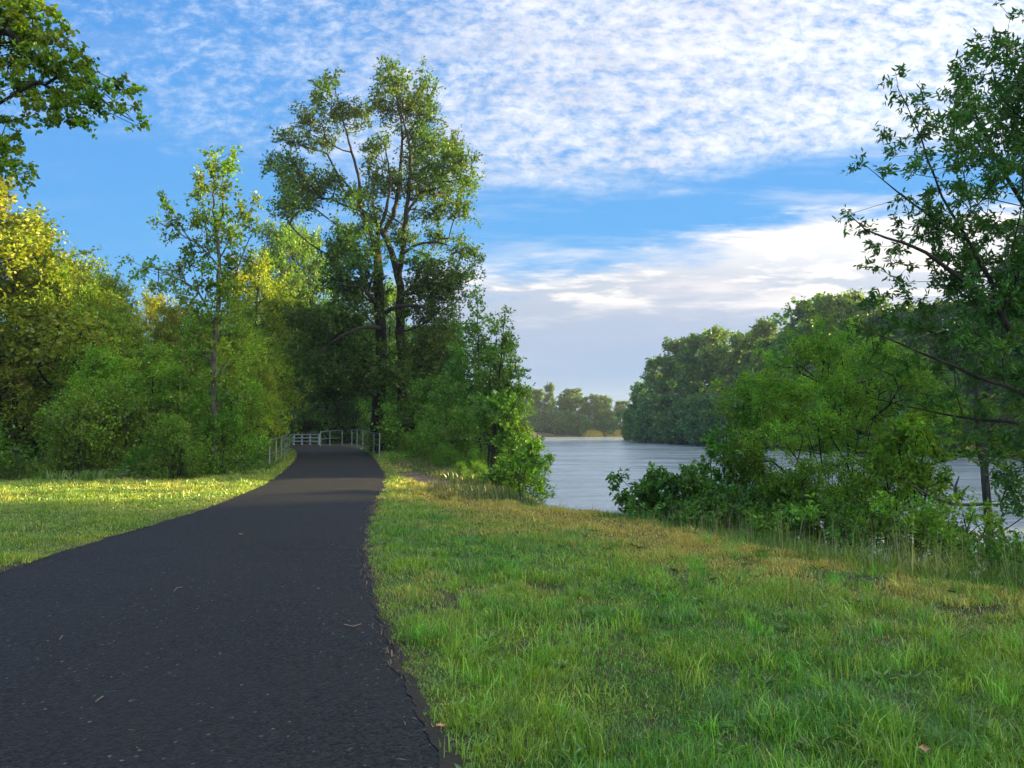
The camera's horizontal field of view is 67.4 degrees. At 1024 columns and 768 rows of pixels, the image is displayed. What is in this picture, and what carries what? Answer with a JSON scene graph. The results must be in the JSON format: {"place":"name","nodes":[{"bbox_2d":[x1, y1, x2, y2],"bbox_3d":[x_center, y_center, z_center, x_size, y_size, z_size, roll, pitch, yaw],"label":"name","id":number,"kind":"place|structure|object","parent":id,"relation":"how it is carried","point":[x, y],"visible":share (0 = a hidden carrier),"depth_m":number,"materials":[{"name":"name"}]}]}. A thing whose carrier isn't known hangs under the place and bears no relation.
{"place":"outdoors","nodes":[
{"label":"outdoors","id":0,"kind":"place"},
{"bbox_2d":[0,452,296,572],"bbox_3d":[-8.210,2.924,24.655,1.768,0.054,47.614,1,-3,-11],"label":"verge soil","id":1,"kind":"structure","parent":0,"point":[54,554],"depth_m":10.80,"materials":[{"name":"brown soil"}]},
{"bbox_2d":[0,445,438,767],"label":"path","id":2,"kind":"structure","parent":0,"point":[266,648],"depth_m":5.46,"materials":[{"name":"grey asphalt"}]},
{"bbox_2d":[1,495,439,725],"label":"edge straw","id":3,"kind":"object","parent":2,"relation":"on","point":[373,510],"visible":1,"depth_m":6.58,"materials":[{"name":"beige plant"}]},
{"bbox_2d":[361,450,465,767],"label":"verge soil","id":4,"kind":"structure","parent":0,"point":[450,759],"depth_m":4.56,"materials":[{"name":"brown soil"}]},
{"bbox_2d":[0,432,1023,767],"bbox_3d":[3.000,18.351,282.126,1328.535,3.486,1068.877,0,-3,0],"label":"ground","id":5,"kind":"structure","parent":0,"point":[616,646],"depth_m":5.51,"materials":[{"name":"green plant"}]},
{"bbox_2d":[0,417,44,477],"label":"understorey shrub","id":6,"kind":"object","parent":5,"relation":"on","point":[3,458],"visible":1,"depth_m":25.00,"materials":[{"name":"green plant"}]},
{"bbox_2d":[0,250,109,458],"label":"woodland tree","id":7,"kind":"object","parent":5,"relation":"on","point":[61,295],"visible":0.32,"depth_m":32.92,"materials":[{"name":"green plant"}]},
{"bbox_2d":[0,244,109,456],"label":"woodland tree","id":8,"kind":"object","parent":5,"relation":"on","point":[59,254],"visible":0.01,"depth_m":37.91,"materials":[{"name":"green plant"}]},
{"bbox_2d":[0,209,118,456],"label":"woodland tree","id":9,"kind":"object","parent":5,"relation":"on","point":[19,216],"visible":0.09,"depth_m":35.68,"materials":[{"name":"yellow plant"}]},
{"bbox_2d":[0,154,119,450],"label":"woodland tree","id":10,"kind":"object","parent":5,"relation":"on","point":[20,239],"visible":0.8,"depth_m":32.05,"materials":[{"name":"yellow plant"}]},
{"bbox_2d":[25,329,96,451],"bbox_3d":[-18.751,0.507,32.928,5.285,6.178,3.506,-2,-4,32],"label":"tree","id":11,"kind":"object","parent":5,"relation":"on","point":[50,378],"visible":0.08,"depth_m":32.17,"materials":[{"name":"green plant"}]},
{"bbox_2d":[0,0,151,198],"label":"overhanging tree","id":12,"kind":"object","parent":5,"relation":"on","point":[21,33],"visible":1,"depth_m":9.49,"materials":[{"name":"green plant"}]},
{"bbox_2d":[34,386,123,476],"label":"woodland shrub","id":13,"kind":"object","parent":5,"relation":"on","point":[46,444],"visible":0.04,"depth_m":25.61,"materials":[{"name":"green plant"}]},
{"bbox_2d":[14,382,145,477],"bbox_3d":[-13.802,1.940,24.851,3.530,3.998,4.021,0,-3,8],"label":"woodland shrub","id":14,"kind":"object","parent":5,"relation":"on","point":[86,411],"visible":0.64,"depth_m":24.24,"materials":[{"name":"green plant"}]},
{"bbox_2d":[43,245,137,335],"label":"woodland tree","id":15,"kind":"object","parent":5,"relation":"on","point":[92,263],"visible":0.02,"depth_m":42.31,"materials":[{"name":"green plant"}]},
{"bbox_2d":[45,272,138,430],"bbox_3d":[-17.424,-0.499,32.005,4.031,8.288,6.077,2,-4,-31],"label":"woodland tree","id":16,"kind":"object","parent":5,"relation":"on","point":[91,297],"visible":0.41,"depth_m":31.61,"materials":[{"name":"green plant"}]},
{"bbox_2d":[28,342,162,477],"bbox_3d":[-14.763,1.299,27.405,4.193,5.684,3.558,1,-3,-14],"label":"shrub","id":17,"kind":"object","parent":5,"relation":"on","point":[107,362],"visible":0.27,"depth_m":27.21,"materials":[{"name":"green plant"}]},
{"bbox_2d":[87,265,149,355],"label":"woodland tree","id":18,"kind":"object","parent":5,"relation":"on","point":[118,289],"visible":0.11,"depth_m":38.06,"materials":[{"name":"green plant"}]},
{"bbox_2d":[63,376,178,471],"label":"woodland shrub","id":19,"kind":"object","parent":5,"relation":"on","point":[119,405],"visible":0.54,"depth_m":24.80,"materials":[{"name":"green plant"}]},
{"bbox_2d":[84,372,165,469],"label":"shrub","id":20,"kind":"object","parent":5,"relation":"on","point":[126,378],"visible":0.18,"depth_m":26.36,"materials":[{"name":"green plant"}]},
{"bbox_2d":[110,322,162,392],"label":"woodland tree","id":21,"kind":"object","parent":5,"relation":"on","point":[137,333],"visible":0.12,"depth_m":33.93,"materials":[{"name":"green plant"}]},
{"bbox_2d":[112,443,165,477],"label":"woodland shrub","id":22,"kind":"object","parent":5,"relation":"on","point":[131,460],"visible":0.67,"depth_m":22.72,"materials":[{"name":"green plant"}]},
{"bbox_2d":[107,338,196,464],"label":"shrub","id":23,"kind":"object","parent":5,"relation":"on","point":[157,361],"visible":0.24,"depth_m":27.68,"materials":[{"name":"green plant"}]},
{"bbox_2d":[130,279,185,366],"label":"woodland tree","id":24,"kind":"object","parent":5,"relation":"on","point":[150,307],"visible":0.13,"depth_m":45.77,"materials":[{"name":"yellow plant"}]},
{"bbox_2d":[139,292,203,366],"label":"woodland tree","id":25,"kind":"object","parent":5,"relation":"on","point":[160,333],"visible":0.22,"depth_m":41.86,"materials":[{"name":"green plant"}]},
{"bbox_2d":[131,408,216,479],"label":"woodland shrub","id":26,"kind":"object","parent":5,"relation":"on","point":[180,437],"visible":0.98,"depth_m":22.59,"materials":[{"name":"green plant"}]},
{"bbox_2d":[123,357,224,447],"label":"shrub","id":27,"kind":"object","parent":5,"relation":"on","point":[167,374],"visible":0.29,"depth_m":26.77,"materials":[{"name":"green plant"}]},
{"bbox_2d":[115,145,264,468],"bbox_3d":[-10.377,-2.567,24.619,4.584,11.074,2.858,0,-3,0],"label":"young tree","id":28,"kind":"object","parent":5,"relation":"on","point":[219,284],"visible":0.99,"depth_m":24.54,"materials":[{"name":"green plant"}]},
{"bbox_2d":[151,413,235,476],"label":"woodland shrub","id":29,"kind":"object","parent":5,"relation":"on","point":[189,418],"visible":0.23,"depth_m":24.21,"materials":[{"name":"green plant"}]},
{"bbox_2d":[165,307,231,378],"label":"woodland tree","id":30,"kind":"object","parent":5,"relation":"on","point":[193,342],"visible":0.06,"depth_m":35.68,"materials":[{"name":"green plant"}]},
{"bbox_2d":[154,345,246,459],"bbox_3d":[-11.399,0.912,28.433,3.586,4.860,3.043,2,-4,-34],"label":"tree","id":31,"kind":"object","parent":5,"relation":"on","point":[203,360],"visible":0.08,"depth_m":28.38,"materials":[{"name":"green plant"}]},
{"bbox_2d":[0,449,421,481],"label":"woodland weeds","id":32,"kind":"object","parent":5,"relation":"on","point":[89,475],"visible":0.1,"depth_m":24.38,"materials":[{"name":"green plant"}]},
{"bbox_2d":[168,402,272,475],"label":"woodland shrub","id":33,"kind":"object","parent":5,"relation":"on","point":[234,428],"visible":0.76,"depth_m":24.31,"materials":[{"name":"green plant"}]},
{"bbox_2d":[183,353,275,462],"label":"shrub","id":34,"kind":"object","parent":5,"relation":"on","point":[257,401],"visible":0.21,"depth_m":26.95,"materials":[{"name":"green plant"}]},
{"bbox_2d":[187,298,285,435],"bbox_3d":[-13.595,-0.116,38.126,4.779,8.177,5.041,3,-4,-41],"label":"woodland tree","id":35,"kind":"object","parent":5,"relation":"on","point":[248,313],"visible":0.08,"depth_m":37.99,"materials":[{"name":"green plant"}]},
{"bbox_2d":[190,371,302,455],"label":"understorey shrub","id":36,"kind":"object","parent":5,"relation":"on","point":[277,435],"depth_m":34.78,"materials":[{"name":"green plant"}]},
{"bbox_2d":[202,317,292,454],"bbox_3d":[-11.762,0.325,32.709,4.172,6.604,5.266,-1,-3,17],"label":"shrub","id":37,"kind":"object","parent":5,"relation":"on","point":[244,344],"visible":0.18,"depth_m":33.05,"materials":[{"name":"green plant"}]},
{"bbox_2d":[232,358,288,458],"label":"woodland tree","id":38,"kind":"object","parent":5,"relation":"on","point":[255,372],"visible":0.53,"depth_m":31.04,"materials":[{"name":"green plant"}]},
{"bbox_2d":[213,242,314,440],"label":"woodland tree","id":39,"kind":"object","parent":5,"relation":"on","point":[269,295],"visible":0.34,"depth_m":44.02,"materials":[{"name":"green plant"}]},
{"bbox_2d":[248,216,323,442],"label":"shade tree","id":40,"kind":"object","parent":5,"relation":"on","point":[284,240],"visible":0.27,"depth_m":66.45,"materials":[{"name":"green plant"}]},
{"bbox_2d":[256,312,315,425],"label":"shade tree","id":41,"kind":"object","parent":5,"relation":"on","point":[296,379],"visible":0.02,"depth_m":65.19,"materials":[{"name":"green plant"}]},
{"bbox_2d":[264,286,316,442],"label":"shade tree","id":42,"kind":"object","parent":5,"relation":"on","point":[291,425],"visible":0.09,"depth_m":66.50,"materials":[{"name":"green plant"}]},
{"bbox_2d":[277,222,350,442],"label":"shade tree","id":43,"kind":"object","parent":5,"relation":"on","point":[313,274],"visible":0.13,"depth_m":69.86,"materials":[{"name":"green plant"}]},
{"bbox_2d":[295,295,369,443],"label":"shade tree","id":44,"kind":"object","parent":5,"relation":"on","point":[326,421],"visible":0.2,"depth_m":66.28,"materials":[{"name":"green plant"}]},
{"bbox_2d":[258,138,429,451],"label":"cottonwood tree","id":45,"kind":"object","parent":5,"relation":"on","point":[339,377],"visible":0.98,"depth_m":40.98,"materials":[{"name":"green plant"}]},
{"bbox_2d":[316,319,374,442],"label":"shade tree","id":46,"kind":"object","parent":5,"relation":"on","point":[343,409],"visible":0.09,"depth_m":68.55,"materials":[{"name":"green plant"}]},
{"bbox_2d":[266,53,486,448],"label":"cottonwood tree","id":47,"kind":"object","parent":5,"relation":"on","point":[430,291],"visible":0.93,"depth_m":42.68,"materials":[{"name":"green plant"}]},
{"bbox_2d":[354,277,426,444],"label":"shade tree","id":48,"kind":"object","parent":5,"relation":"on","point":[391,323],"visible":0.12,"depth_m":63.51,"materials":[{"name":"green plant"}]},
{"bbox_2d":[358,394,424,452],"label":"bank bush","id":49,"kind":"object","parent":5,"relation":"on","point":[382,425],"visible":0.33,"depth_m":41.52,"materials":[{"name":"green plant"}]},
{"bbox_2d":[357,348,478,448],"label":"bank bush","id":50,"kind":"object","parent":5,"relation":"on","point":[388,392],"visible":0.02,"depth_m":45.21,"materials":[{"name":"green plant"}]},
{"bbox_2d":[371,368,466,451],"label":"bank bush","id":51,"kind":"object","parent":5,"relation":"on","point":[420,394],"visible":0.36,"depth_m":39.09,"materials":[{"name":"green plant"}]},
{"bbox_2d":[379,463,477,484],"bbox_3d":[-3.537,2.937,25.636,1.644,0.025,13.317,1,-3,-20],"label":"dirt trail","id":52,"kind":"object","parent":5,"relation":"on","point":[420,477],"visible":0.41,"depth_m":23.06,"materials":[{"name":"brown soil"}]},
{"bbox_2d":[394,402,485,460],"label":"bank bush","id":53,"kind":"object","parent":5,"relation":"on","point":[433,416],"visible":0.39,"depth_m":31.69,"materials":[{"name":"green plant"}]},
{"bbox_2d":[431,442,460,468],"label":"bank bush","id":54,"kind":"object","parent":5,"relation":"on","point":[446,451],"visible":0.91,"depth_m":27.23,"materials":[{"name":"green plant"}]},
{"bbox_2d":[428,429,487,464],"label":"bank bush","id":55,"kind":"object","parent":5,"relation":"on","point":[462,449],"visible":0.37,"depth_m":28.70,"materials":[{"name":"green plant"}]},
{"bbox_2d":[427,284,503,461],"bbox_3d":[-1.695,0.063,29.125,3.153,7.478,2.716,0,-3,0],"label":"sapling","id":56,"kind":"object","parent":5,"relation":"on","point":[461,369],"visible":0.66,"depth_m":28.69,"materials":[{"name":"green plant"}]},
{"bbox_2d":[388,452,551,506],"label":"trail weeds","id":57,"kind":"object","parent":5,"relation":"on","point":[450,488],"visible":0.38,"depth_m":18.41,"materials":[{"name":"green plant"}]},
{"bbox_2d":[456,446,488,471],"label":"bank bush","id":58,"kind":"object","parent":5,"relation":"on","point":[471,456],"visible":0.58,"depth_m":24.30,"materials":[{"name":"green plant"}]},
{"bbox_2d":[456,304,545,471],"bbox_3d":[-0.426,0.364,25.439,3.133,6.018,2.560,0,-3,0],"label":"riverside sapling","id":59,"kind":"object","parent":5,"relation":"on","point":[500,432],"visible":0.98,"depth_m":25.18,"materials":[{"name":"green plant"}]},
{"bbox_2d":[15,525,994,767],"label":"lawn weeds","id":60,"kind":"object","parent":5,"relation":"on","point":[725,723],"visible":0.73,"depth_m":5.12,"materials":[{"name":"green plant"}]},
{"bbox_2d":[477,433,556,497],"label":"elder bush","id":61,"kind":"object","parent":5,"relation":"on","point":[496,475],"visible":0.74,"depth_m":19.10,"materials":[{"name":"green plant"}]},
{"bbox_2d":[480,441,556,501],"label":"bank bush","id":62,"kind":"object","parent":5,"relation":"on","point":[535,473],"visible":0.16,"depth_m":28.56,"materials":[{"name":"green plant"}]},
{"bbox_2d":[503,453,554,502],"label":"maple seedling","id":63,"kind":"object","parent":5,"relation":"on","point":[541,463],"visible":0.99,"depth_m":16.21,"materials":[{"name":"green plant"}]},
{"bbox_2d":[542,382,557,431],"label":"shore tree","id":64,"kind":"object","parent":5,"relation":"on","point":[551,401],"visible":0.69,"depth_m":273.69,"materials":[{"name":"green plant"}]},
{"bbox_2d":[556,388,586,414],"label":"shore tree","id":65,"kind":"object","parent":5,"relation":"on","point":[574,402],"visible":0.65,"depth_m":277.81,"materials":[{"name":"green plant"}]},
{"bbox_2d":[584,409,617,433],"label":"shore shrub","id":66,"kind":"object","parent":5,"relation":"on","point":[598,416],"visible":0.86,"depth_m":270.22,"materials":[{"name":"green plant"}]},
{"bbox_2d":[622,381,648,438],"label":"tree","id":67,"kind":"object","parent":5,"relation":"on","point":[637,389],"visible":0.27,"depth_m":194.31,"materials":[{"name":"green plant"}]},
{"bbox_2d":[623,389,682,443],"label":"bank shrub","id":68,"kind":"object","parent":5,"relation":"on","point":[661,403],"visible":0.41,"depth_m":171.54,"materials":[{"name":"green plant"}]},
{"bbox_2d":[636,355,672,403],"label":"tree","id":69,"kind":"object","parent":5,"relation":"on","point":[653,376],"visible":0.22,"depth_m":189.01,"materials":[{"name":"green plant"}]},
{"bbox_2d":[646,336,700,395],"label":"tree","id":70,"kind":"object","parent":5,"relation":"on","point":[669,366],"visible":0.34,"depth_m":180.58,"materials":[{"name":"green plant"}]},
{"bbox_2d":[658,394,701,443],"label":"bank shrub","id":71,"kind":"object","parent":5,"relation":"on","point":[671,417],"visible":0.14,"depth_m":161.07,"materials":[{"name":"green plant"}]},
{"bbox_2d":[658,389,720,444],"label":"bank shrub","id":72,"kind":"object","parent":5,"relation":"on","point":[678,429],"visible":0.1,"depth_m":156.91,"materials":[{"name":"green plant"}]},
{"bbox_2d":[669,331,718,407],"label":"tree","id":73,"kind":"object","parent":5,"relation":"on","point":[690,362],"visible":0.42,"depth_m":170.76,"materials":[{"name":"green plant"}]},
{"bbox_2d":[678,392,724,445],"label":"bank shrub","id":74,"kind":"object","parent":5,"relation":"on","point":[694,422],"visible":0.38,"depth_m":148.67,"materials":[{"name":"green plant"}]},
{"bbox_2d":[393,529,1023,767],"bbox_3d":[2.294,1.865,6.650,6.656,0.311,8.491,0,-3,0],"label":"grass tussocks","id":75,"kind":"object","parent":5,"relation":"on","point":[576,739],"depth_m":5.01,"materials":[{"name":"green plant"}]},
{"bbox_2d":[684,389,735,445],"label":"bank shrub","id":76,"kind":"object","parent":5,"relation":"on","point":[706,425],"visible":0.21,"depth_m":145.69,"materials":[{"name":"green plant"}]},
{"bbox_2d":[625,493,796,542],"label":"bank shrub","id":77,"kind":"object","parent":5,"relation":"on","point":[690,511],"visible":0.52,"depth_m":12.17,"materials":[{"name":"green plant"}]},
{"bbox_2d":[605,460,823,532],"bbox_3d":[3.782,2.324,13.903,4.273,1.916,2.701,0,-3,-8],"label":"bramble bush","id":78,"kind":"object","parent":5,"relation":"on","point":[651,495],"visible":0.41,"depth_m":13.56,"materials":[{"name":"green plant"}]},
{"bbox_2d":[696,324,742,395],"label":"tree","id":79,"kind":"object","parent":5,"relation":"on","point":[716,335],"visible":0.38,"depth_m":164.31,"materials":[{"name":"green plant"}]},
{"bbox_2d":[690,402,773,489],"bbox_3d":[4.124,2.252,14.721,1.700,3.809,0.981,1,-3,-25],"label":"leafy sapling","id":80,"kind":"object","parent":5,"relation":"on","point":[706,467],"visible":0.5,"depth_m":14.70,"materials":[{"name":"green plant"}]},
{"bbox_2d":[715,330,758,393],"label":"tree","id":81,"kind":"object","parent":5,"relation":"on","point":[737,352],"visible":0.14,"depth_m":157.97,"materials":[{"name":"green plant"}]},
{"bbox_2d":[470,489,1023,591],"bbox_3d":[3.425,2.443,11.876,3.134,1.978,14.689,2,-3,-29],"label":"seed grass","id":82,"kind":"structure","parent":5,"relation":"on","point":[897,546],"depth_m":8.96,"materials":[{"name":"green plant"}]},
{"bbox_2d":[480,489,1023,590],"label":"bank grass","id":83,"kind":"structure","parent":5,"relation":"on","point":[810,551],"depth_m":9.00,"materials":[{"name":"green plant"}]},
{"bbox_2d":[730,315,786,387],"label":"tree","id":84,"kind":"object","parent":5,"relation":"on","point":[763,328],"visible":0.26,"depth_m":151.71,"materials":[{"name":"green plant"}]},
{"bbox_2d":[749,331,797,381],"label":"tree","id":85,"kind":"object","parent":5,"relation":"on","point":[768,342],"visible":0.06,"depth_m":147.39,"materials":[{"name":"green plant"}]},
{"bbox_2d":[764,293,836,402],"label":"tree","id":86,"kind":"object","parent":5,"relation":"on","point":[801,308],"visible":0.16,"depth_m":131.89,"materials":[{"name":"green plant"}]},
{"bbox_2d":[791,288,865,403],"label":"tree","id":87,"kind":"object","parent":5,"relation":"on","point":[826,306],"visible":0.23,"depth_m":125.81,"materials":[{"name":"green plant"}]},
{"bbox_2d":[698,311,968,554],"bbox_3d":[6.289,2.011,14.786,5.621,6.923,3.734,2,-4,-31],"label":"willow bush","id":88,"kind":"object","parent":5,"relation":"on","point":[780,415],"visible":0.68,"depth_m":14.14,"materials":[{"name":"green plant"}]},
{"bbox_2d":[729,492,980,564],"bbox_3d":[5.229,2.504,11.728,4.117,1.832,2.615,1,-3,-20],"label":"bank shrub","id":89,"kind":"object","parent":5,"relation":"on","point":[850,517],"visible":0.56,"depth_m":11.36,"materials":[{"name":"green plant"}]},
{"bbox_2d":[828,295,893,422],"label":"tree","id":90,"kind":"object","parent":5,"relation":"on","point":[853,309],"visible":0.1,"depth_m":119.97,"materials":[{"name":"green plant"}]},
{"bbox_2d":[853,302,931,430],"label":"tree","id":91,"kind":"object","parent":5,"relation":"on","point":[875,317],"visible":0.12,"depth_m":114.25,"materials":[{"name":"green plant"}]},
{"bbox_2d":[854,409,961,561],"bbox_3d":[6.549,2.617,12.563,2.043,4.435,1.401,2,-4,-31],"label":"lit shrub","id":92,"kind":"object","parent":5,"relation":"on","point":[912,434],"visible":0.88,"depth_m":12.47,"materials":[{"name":"green plant"}]},
{"bbox_2d":[886,299,960,423],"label":"tree","id":93,"kind":"object","parent":5,"relation":"on","point":[909,336],"visible":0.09,"depth_m":107.02,"materials":[{"name":"green plant"}]},
{"bbox_2d":[832,0,1023,517],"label":"riverside tree","id":94,"kind":"object","parent":5,"relation":"on","point":[996,302],"visible":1,"depth_m":10.76,"materials":[{"name":"green plant"}]},
{"bbox_2d":[869,486,1014,570],"bbox_3d":[6.129,2.597,10.526,2.380,2.407,1.534,2,-4,-38],"label":"bank shrub","id":95,"kind":"object","parent":5,"relation":"on","point":[936,521],"visible":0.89,"depth_m":10.34,"materials":[{"name":"green plant"}]},
{"bbox_2d":[917,297,988,448],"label":"tree","id":96,"kind":"object","parent":5,"relation":"on","point":[943,315],"visible":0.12,"depth_m":103.73,"materials":[{"name":"green plant"}]},
{"bbox_2d":[896,374,1023,568],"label":"slim tree","id":97,"kind":"object","parent":5,"relation":"on","point":[985,486],"visible":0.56,"depth_m":11.70,"materials":[{"name":"green plant"}]},
{"bbox_2d":[930,381,1020,456],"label":"bank shrub","id":98,"kind":"object","parent":5,"relation":"on","point":[955,444],"visible":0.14,"depth_m":99.82,"materials":[{"name":"green plant"}]},
{"bbox_2d":[932,526,1023,583],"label":"bank shrub","id":99,"kind":"object","parent":5,"relation":"on","point":[1018,545],"visible":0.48,"depth_m":8.66,"materials":[{"name":"green plant"}]},
{"bbox_2d":[942,294,1022,447],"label":"tree","id":100,"kind":"object","parent":5,"relation":"on","point":[990,391],"visible":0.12,"depth_m":99.09,"materials":[{"name":"green plant"}]},
{"bbox_2d":[982,214,1023,401],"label":"tree","id":101,"kind":"object","parent":5,"relation":"on","point":[1020,231],"visible":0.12,"depth_m":100.38,"materials":[{"name":"green plant"}]},
{"bbox_2d":[984,309,1023,440],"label":"tree","id":102,"kind":"object","parent":5,"relation":"on","point":[1012,418],"visible":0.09,"depth_m":94.49,"materials":[{"name":"green plant"}]},
{"bbox_2d":[0,0,1023,424],"label":"sky","id":103,"kind":"structure","parent":0,"point":[655,170],"materials":[{"name":"blue"}]},
{"bbox_2d":[522,437,1023,572],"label":"water","id":104,"kind":"structure","parent":0,"point":[582,468],"depth_m":72.42,"materials":[{"name":"grey liquid"}]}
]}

